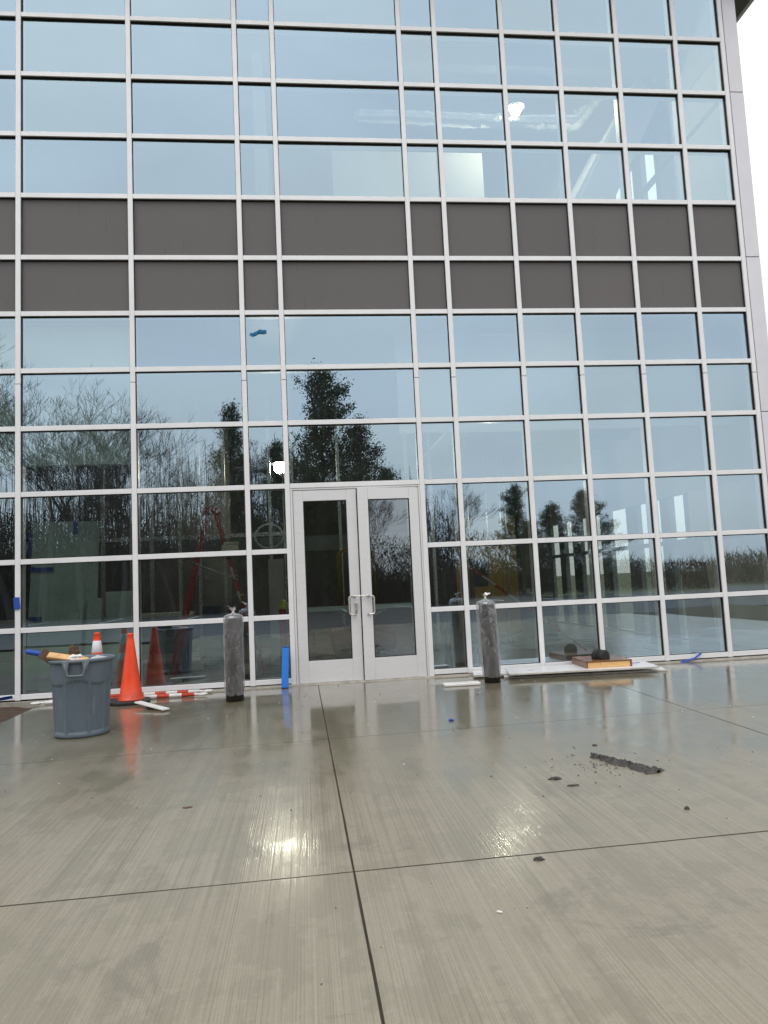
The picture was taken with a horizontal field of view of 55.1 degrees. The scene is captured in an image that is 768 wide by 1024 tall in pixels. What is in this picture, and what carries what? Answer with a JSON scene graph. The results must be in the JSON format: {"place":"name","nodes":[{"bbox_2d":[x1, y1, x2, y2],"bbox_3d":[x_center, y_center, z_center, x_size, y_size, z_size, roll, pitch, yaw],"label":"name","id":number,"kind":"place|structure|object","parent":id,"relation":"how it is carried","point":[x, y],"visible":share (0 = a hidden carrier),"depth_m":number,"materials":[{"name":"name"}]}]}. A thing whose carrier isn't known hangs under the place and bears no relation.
{"place":"outdoors","nodes":[
{"label":"outdoors","id":0,"kind":"place"},
{"bbox_2d":[0,707,34,722],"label":"soil","id":1,"kind":"structure","parent":0,"point":[6,713],"depth_m":8.58,"materials":[{"name":"brown soil"}]},
{"bbox_2d":[331,548,396,657],"bbox_3d":[-0.424,1.645,13.434,1.100,1.928,1.260,-2,-6,-6],"label":"scissor lift","id":2,"kind":"object","parent":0,"point":[385,640],"visible":0.7,"depth_m":12.82,"materials":[{"name":"paint"}]},
{"bbox_2d":[0,657,767,1023],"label":"pavement","id":3,"kind":"structure","parent":0,"point":[290,867],"depth_m":3.52,"materials":[{"name":"concrete"}]},
{"bbox_2d":[48,654,115,738],"bbox_3d":[-2.900,1.760,7.066,0.616,0.723,0.617,-6,-7,32],"label":"rubbish bin","id":4,"kind":"object","parent":3,"relation":"on","point":[81,691],"visible":0.99,"depth_m":6.85,"materials":[{"name":"grey plastic"}]},
{"bbox_2d":[25,649,41,655],"bbox_3d":[-3.252,1.353,7.004,0.299,0.107,0.070,-2,-6,-10],"label":"tape roll","id":5,"kind":"object","parent":4,"relation":"on","point":[32,652],"visible":0.48,"depth_m":6.96,"materials":[{"name":"blue plastic"}]},
{"bbox_2d":[38,648,58,664],"bbox_3d":[-3.146,1.373,6.933,0.212,0.186,0.044,-1,-6,-13],"label":"cardboard piece","id":6,"kind":"object","parent":4,"relation":"in","point":[44,653],"visible":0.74,"depth_m":6.92,"materials":[{"name":"brown cardboard"}]},
{"bbox_2d":[46,652,88,660],"bbox_3d":[-2.973,1.374,6.921,0.370,0.128,0.075,-2,-6,-6],"label":"wood offcut","id":7,"kind":"object","parent":4,"relation":"on","point":[57,656],"visible":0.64,"depth_m":6.90,"materials":[{"name":"beige wood"}]},
{"bbox_2d":[67,654,81,659],"bbox_3d":[-2.913,1.382,6.952,0.192,0.083,0.121,-2,-6,-6],"label":"paper ball","id":8,"kind":"object","parent":7,"relation":"on","point":[73,656],"visible":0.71,"depth_m":6.92,"materials":[{"name":"white paper"}]},
{"bbox_2d":[89,655,106,658],"bbox_3d":[-2.765,1.449,7.129,0.216,0.128,0.221,-5,-6,23],"label":"plastic wrap","id":9,"kind":"object","parent":4,"relation":"in","point":[97,656],"visible":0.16,"depth_m":7.10,"materials":[{"name":"white plastic"}]},
{"bbox_3d":[-2.883,1.568,7.082,0.461,0.231,0.465,-2,-6,-6],"label":"plastic wrap","id":10,"kind":"object","parent":4,"relation":"in","visible":0},
{"bbox_2d":[68,644,79,654],"bbox_3d":[-3.026,1.415,7.190,0.131,0.254,0.108,-5,-6,20],"label":"paper bag","id":11,"kind":"object","parent":10,"relation":"on","point":[73,649],"visible":0.45,"depth_m":7.18,"materials":[{"name":"brown paper"}]},
{"bbox_2d":[91,632,115,705],"bbox_3d":[-3.472,1.893,8.907,0.430,0.861,0.430,-3,-5,0],"label":"traffic cone","id":12,"kind":"object","parent":3,"relation":"on","point":[97,646],"visible":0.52,"depth_m":8.90,"materials":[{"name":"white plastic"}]},
{"bbox_2d":[30,692,207,704],"bbox_3d":[-3.277,2.314,9.128,2.154,0.047,0.127,-2,-6,-4],"label":"barricade pole","id":13,"kind":"object","parent":3,"relation":"on","point":[151,696],"visible":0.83,"depth_m":9.14,"materials":[{"name":"white plastic"}]},
{"bbox_2d":[111,633,150,705],"bbox_3d":[-3.071,1.890,8.920,0.430,0.833,0.430,-1,-6,-14],"label":"traffic cone","id":14,"kind":"object","parent":3,"relation":"on","point":[131,693],"visible":0.98,"depth_m":8.83,"materials":[{"name":"orange plastic"}]},
{"bbox_2d":[134,701,168,710],"bbox_3d":[-2.632,2.192,8.330,0.595,0.056,0.085,-8,-7,41],"label":"foam strip","id":15,"kind":"object","parent":3,"relation":"on","point":[155,706],"visible":1,"depth_m":8.29,"materials":[{"name":"white plastic"}]},
{"bbox_2d":[110,689,212,696],"bbox_3d":[-3.065,2.330,9.397,1.733,0.047,0.127,-2,-6,-5],"label":"barricade pole","id":16,"kind":"object","parent":3,"relation":"on","point":[169,692],"visible":0.52,"depth_m":9.41,"materials":[{"name":"white plastic"}]},
{"bbox_2d":[223,605,244,701],"bbox_3d":[-1.780,1.665,8.722,0.246,1.120,0.245,-2,-6,-6],"label":"wrapped bollard","id":17,"kind":"object","parent":3,"relation":"on","point":[233,661],"visible":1,"depth_m":8.64,"materials":[{"name":"grey metal"}]},
{"bbox_2d":[281,648,288,687],"bbox_3d":[-1.290,2.037,9.616,0.111,0.518,0.164,-2,-6,-6],"label":"foam bar","id":18,"kind":"object","parent":3,"relation":"on","point":[285,668],"visible":1,"depth_m":9.59,"materials":[{"name":"blue plastic"}]},
{"bbox_2d":[5,679,752,984],"bbox_3d":[0.663,1.844,5.958,8.497,0.009,7.546,-2,-6,-6],"label":"grit","id":19,"kind":"object","parent":3,"relation":"on","point":[492,762],"visible":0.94,"depth_m":5.03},
{"bbox_2d":[48,654,767,700],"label":"pavement edge","id":20,"kind":"object","parent":3,"relation":"on","point":[467,674],"visible":0.47,"depth_m":9.90,"materials":[{"name":"grey concrete"}]},
{"bbox_2d":[442,681,480,686],"bbox_3d":[0.953,2.118,9.071,0.450,0.032,0.170,-2,-6,-4],"label":"foam block","id":21,"kind":"object","parent":3,"relation":"on","point":[452,684],"depth_m":9.00,"materials":[{"name":"white plastic"}]},
{"bbox_2d":[476,592,501,682],"bbox_3d":[1.313,1.571,9.245,0.275,1.118,0.262,-2,-6,-6],"label":"wrapped bollard","id":22,"kind":"object","parent":3,"relation":"on","point":[489,643],"visible":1,"depth_m":9.16,"materials":[{"name":"grey metal"}]},
{"bbox_2d":[533,856,544,860],"bbox_3d":[0.712,1.590,3.381,0.057,0.016,0.035,-2,-6,-6],"label":"mud clod","id":23,"kind":"object","parent":3,"relation":"on","point":[539,858],"visible":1,"depth_m":3.38,"materials":[{"name":"soil"}]},
{"bbox_2d":[549,776,561,779],"bbox_3d":[1.094,1.702,4.712,0.093,0.014,0.065,-2,-6,-6],"label":"mud clod","id":24,"kind":"object","parent":3,"relation":"on","point":[555,778],"visible":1,"depth_m":4.70,"materials":[{"name":"brown soil"}]},
{"bbox_2d":[503,667,666,678],"bbox_3d":[2.617,2.111,9.767,2.142,0.020,0.649,-3,-5,0],"label":"white board","id":25,"kind":"object","parent":3,"relation":"on","point":[590,673],"visible":0.54,"depth_m":9.45,"materials":[{"name":"white wood"}]},
{"bbox_2d":[473,669,508,676],"bbox_3d":[1.826,2.128,9.829,1.360,0.032,0.445,-2,-6,-6],"label":"white board","id":26,"kind":"object","parent":25,"relation":"on","point":[481,674],"visible":0.35,"depth_m":9.72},
{"bbox_2d":[506,661,659,675],"bbox_3d":[2.565,2.052,9.674,1.971,0.020,0.647,-3,-5,-1],"label":"white board","id":27,"kind":"object","parent":26,"relation":"on","point":[553,669],"visible":0.89,"depth_m":9.49,"materials":[{"name":"white"}]},
{"bbox_2d":[571,655,631,668],"bbox_3d":[2.899,1.995,9.827,0.603,0.090,0.630,-2,-6,-3],"label":"wooden box","id":28,"kind":"object","parent":27,"relation":"on","point":[587,662],"visible":0.96,"depth_m":9.53,"materials":[{"name":"brown wood"}]},
{"bbox_2d":[591,649,609,659],"bbox_3d":[2.861,1.877,9.720,0.187,0.124,0.170,1,-6,-30],"label":"rubber block","id":29,"kind":"object","parent":28,"relation":"on","point":[599,654],"depth_m":9.66,"materials":[{"name":"black rubber"}]},
{"bbox_2d":[590,752,663,774],"bbox_3d":[1.636,1.692,5.000,0.192,0.037,0.602,0,-6,-25],"label":"mud streak","id":30,"kind":"object","parent":3,"relation":"on","point":[638,767],"visible":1,"depth_m":4.93,"materials":[{"name":"soil"}]},
{"bbox_2d":[680,653,701,662],"bbox_3d":[4.300,2.039,10.306,0.356,0.114,0.037,-1,-6,-15],"label":"tape scrap","id":31,"kind":"object","parent":3,"relation":"on","point":[698,655],"visible":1,"depth_m":10.31,"materials":[{"name":"blue plastic"}]},
{"bbox_2d":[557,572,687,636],"bbox_3d":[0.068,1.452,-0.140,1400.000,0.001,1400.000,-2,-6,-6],"label":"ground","id":32,"kind":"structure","parent":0,"point":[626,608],"depth_m":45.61,"materials":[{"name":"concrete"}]},
{"bbox_2d":[0,699,48,707],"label":"foundation wall","id":33,"kind":"structure","parent":32,"relation":"on","point":[23,703],"depth_m":9.31,"materials":[{"name":"grey concrete"}]},
{"bbox_2d":[0,696,12,700],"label":"tape scrap","id":34,"kind":"object","parent":33,"relation":"on","point":[6,698],"visible":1,"depth_m":9.28,"materials":[{"name":"blue plastic"}]},
{"bbox_2d":[0,0,767,701],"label":"office building","id":35,"kind":"structure","parent":32,"relation":"on","point":[194,194],"depth_m":11.42,"materials":[{"name":"glass"}]},
{"bbox_2d":[13,597,19,609],"bbox_3d":[-4.725,1.179,9.471,0.089,0.162,0.008,-2,-6,-6],"label":"tape scrap","id":36,"kind":"object","parent":35,"relation":"attached to","point":[16,601],"visible":1,"depth_m":9.47,"materials":[{"name":"blue plastic"}]},
{"bbox_2d":[39,593,83,690],"bbox_3d":[-4.617,1.854,10.547,0.586,1.356,0.159,-2,-6,-8],"label":"gypsum board","id":37,"kind":"object","parent":35,"relation":"on","point":[63,609],"visible":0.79,"depth_m":10.57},
{"bbox_2d":[26,521,99,689],"bbox_3d":[-4.742,1.344,10.879,0.994,2.447,0.248,-2,-6,-9],"label":"gypsum board","id":38,"kind":"object","parent":35,"relation":"on","point":[55,539],"visible":0.5,"depth_m":10.95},
{"bbox_2d":[28,532,31,554],"bbox_3d":[-5.260,0.469,10.927,0.045,0.350,0.031,-2,-6,-6],"label":"tape strip","id":39,"kind":"object","parent":38,"relation":"attached to","point":[29,541],"visible":1,"depth_m":10.93,"materials":[{"name":"blue plastic"}]},
{"bbox_2d":[29,616,41,620],"bbox_3d":[-5.058,1.553,10.710,0.200,0.075,0.006,-2,-6,-6],"label":"tape strip","id":40,"kind":"object","parent":38,"relation":"attached to","point":[35,618],"visible":0.85,"depth_m":10.71,"materials":[{"name":"blue plastic"}]},
{"bbox_2d":[29,567,53,571],"bbox_3d":[-5.049,0.841,10.844,0.340,0.075,0.006,-2,-6,-6],"label":"tape strip","id":41,"kind":"object","parent":38,"relation":"attached to","point":[33,569],"visible":1,"depth_m":10.84,"materials":[{"name":"blue plastic"}]},
{"bbox_2d":[73,520,77,533],"bbox_3d":[-4.631,0.225,11.049,0.060,0.220,0.020,-2,-6,-6],"label":"tape strip","id":42,"kind":"object","parent":38,"relation":"attached to","point":[75,530],"visible":1,"depth_m":11.05,"materials":[{"name":"blue plastic"}]},
{"bbox_2d":[85,597,102,654],"bbox_3d":[-4.181,1.866,10.572,0.230,1.296,0.180,-2,-6,-6],"label":"gypsum board","id":43,"kind":"object","parent":35,"relation":"on","point":[94,610],"visible":0.43,"depth_m":10.62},
{"bbox_2d":[0,611,194,671],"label":"work bench","id":44,"kind":"object","parent":35,"relation":"on","point":[144,615],"visible":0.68,"depth_m":12.00,"materials":[{"name":"red metal"}]},
{"bbox_2d":[105,591,133,682],"bbox_3d":[-4.006,1.890,11.231,0.380,1.354,0.350,-2,-6,-6],"label":"crate","id":45,"kind":"object","parent":35,"relation":"on","point":[118,606],"visible":0.52,"depth_m":11.07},
{"bbox_2d":[203,605,223,667],"bbox_3d":[-2.938,2.133,12.660,0.300,1.044,0.300,-2,-6,-6],"label":"toolbox","id":46,"kind":"object","parent":35,"relation":"on","point":[213,645],"visible":1,"depth_m":12.51,"materials":[{"name":"paint"}]},
{"bbox_2d":[168,507,264,679],"bbox_3d":[-2.625,1.235,11.496,1.411,2.589,0.585,-2,-6,-6],"label":"step ladder","id":47,"kind":"object","parent":35,"relation":"on","point":[215,511],"visible":0.81,"depth_m":11.41,"materials":[{"name":"red metal"}]},
{"bbox_2d":[221,541,238,550],"bbox_3d":[-2.354,0.563,11.280,0.250,0.200,0.270,-2,-6,-6],"label":"paint tub","id":48,"kind":"object","parent":47,"relation":"on","point":[228,546],"visible":0.75,"depth_m":11.16,"materials":[{"name":"beige plastic"}]},
{"bbox_2d":[250,329,266,336],"bbox_3d":[-1.748,-2.481,10.196,0.240,0.094,0.034,-2,-6,-3],"label":"tape scrap","id":49,"kind":"object","parent":35,"relation":"attached to","point":[257,332],"visible":1,"depth_m":10.20,"materials":[{"name":"blue plastic"}]},
{"bbox_2d":[270,418,289,473],"bbox_3d":[-2.144,-1.362,15.070,0.455,1.160,0.455,-2,-6,-6],"label":"work light","id":50,"kind":"object","parent":35,"relation":"hanging from","point":[276,462],"visible":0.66,"depth_m":14.93,"materials":[{"name":"white"}]},
{"bbox_2d":[279,609,290,675],"bbox_3d":[-1.479,1.942,11.017,0.150,0.974,0.200,-2,-6,-6],"label":"cabinet","id":51,"kind":"object","parent":35,"relation":"on","point":[283,634],"visible":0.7,"depth_m":10.93,"materials":[{"name":"red paint"}]},
{"bbox_2d":[278,600,288,608],"bbox_3d":[-1.501,1.392,11.060,0.176,0.126,0.176,-2,-6,-6],"label":"hard hat","id":52,"kind":"object","parent":51,"relation":"on","point":[282,604],"visible":0.8,"depth_m":11.00,"materials":[{"name":"plastic"}]},
{"bbox_2d":[281,447,289,676],"bbox_3d":[-1.395,0.711,10.392,0.032,3.294,0.024,-2,-6,-6],"label":"conduit post","id":53,"kind":"object","parent":35,"relation":"on","point":[284,547],"visible":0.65,"depth_m":10.40,"materials":[{"name":"grey metal"}]},
{"bbox_2d":[254,523,283,548],"bbox_3d":[-1.624,0.341,10.373,0.427,0.369,0.039,-2,-6,-6],"label":"tubing coil","id":54,"kind":"object","parent":53,"relation":"hanging from","point":[275,546],"visible":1,"depth_m":10.37,"materials":[{"name":"grey plastic"}]},
{"bbox_2d":[293,489,363,683],"bbox_3d":[-0.759,0.984,9.964,0.858,2.585,0.172,-2,-6,-6],"label":"door","id":55,"kind":"structure","parent":35,"relation":"in","point":[336,669],"depth_m":9.93,"materials":[{"name":"metal"}]},
{"bbox_2d":[357,487,426,679],"bbox_3d":[0.105,0.950,10.029,0.848,2.585,0.171,-2,-6,-11],"label":"door","id":56,"kind":"structure","parent":35,"relation":"in","point":[408,665],"depth_m":10.00,"materials":[{"name":"metal"}]},
{"bbox_2d":[353,82,604,133],"bbox_3d":[1.788,-7.471,13.697,4.752,0.870,0.549,-2,-5,-2],"label":"flexible duct","id":57,"kind":"object","parent":35,"relation":"attached to","point":[469,117],"visible":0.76,"depth_m":13.55,"materials":[{"name":"metal"}]},
{"bbox_2d":[488,435,497,476],"bbox_3d":[1.899,-1.018,13.043,0.210,1.020,0.210,-2,-6,-6],"label":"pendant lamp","id":58,"kind":"object","parent":35,"relation":"hanging from","point":[492,473],"visible":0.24,"depth_m":12.98,"materials":[{"name":"white metal"}]},
{"bbox_2d":[508,74,524,116],"bbox_3d":[2.322,-7.598,13.149,0.332,1.090,0.333,-2,-6,-6],"label":"work light","id":59,"kind":"object","parent":35,"relation":"hanging from","point":[516,107],"visible":0.99,"depth_m":13.07,"materials":[{"name":"white"}]},
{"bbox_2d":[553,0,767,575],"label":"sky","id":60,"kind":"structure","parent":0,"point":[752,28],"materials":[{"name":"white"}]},
{"bbox_2d":[677,540,717,647],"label":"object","id":61,"kind":"object","parent":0,"point":[701,627],"visible":1,"depth_m":12.29,"materials":[{"name":"white"}]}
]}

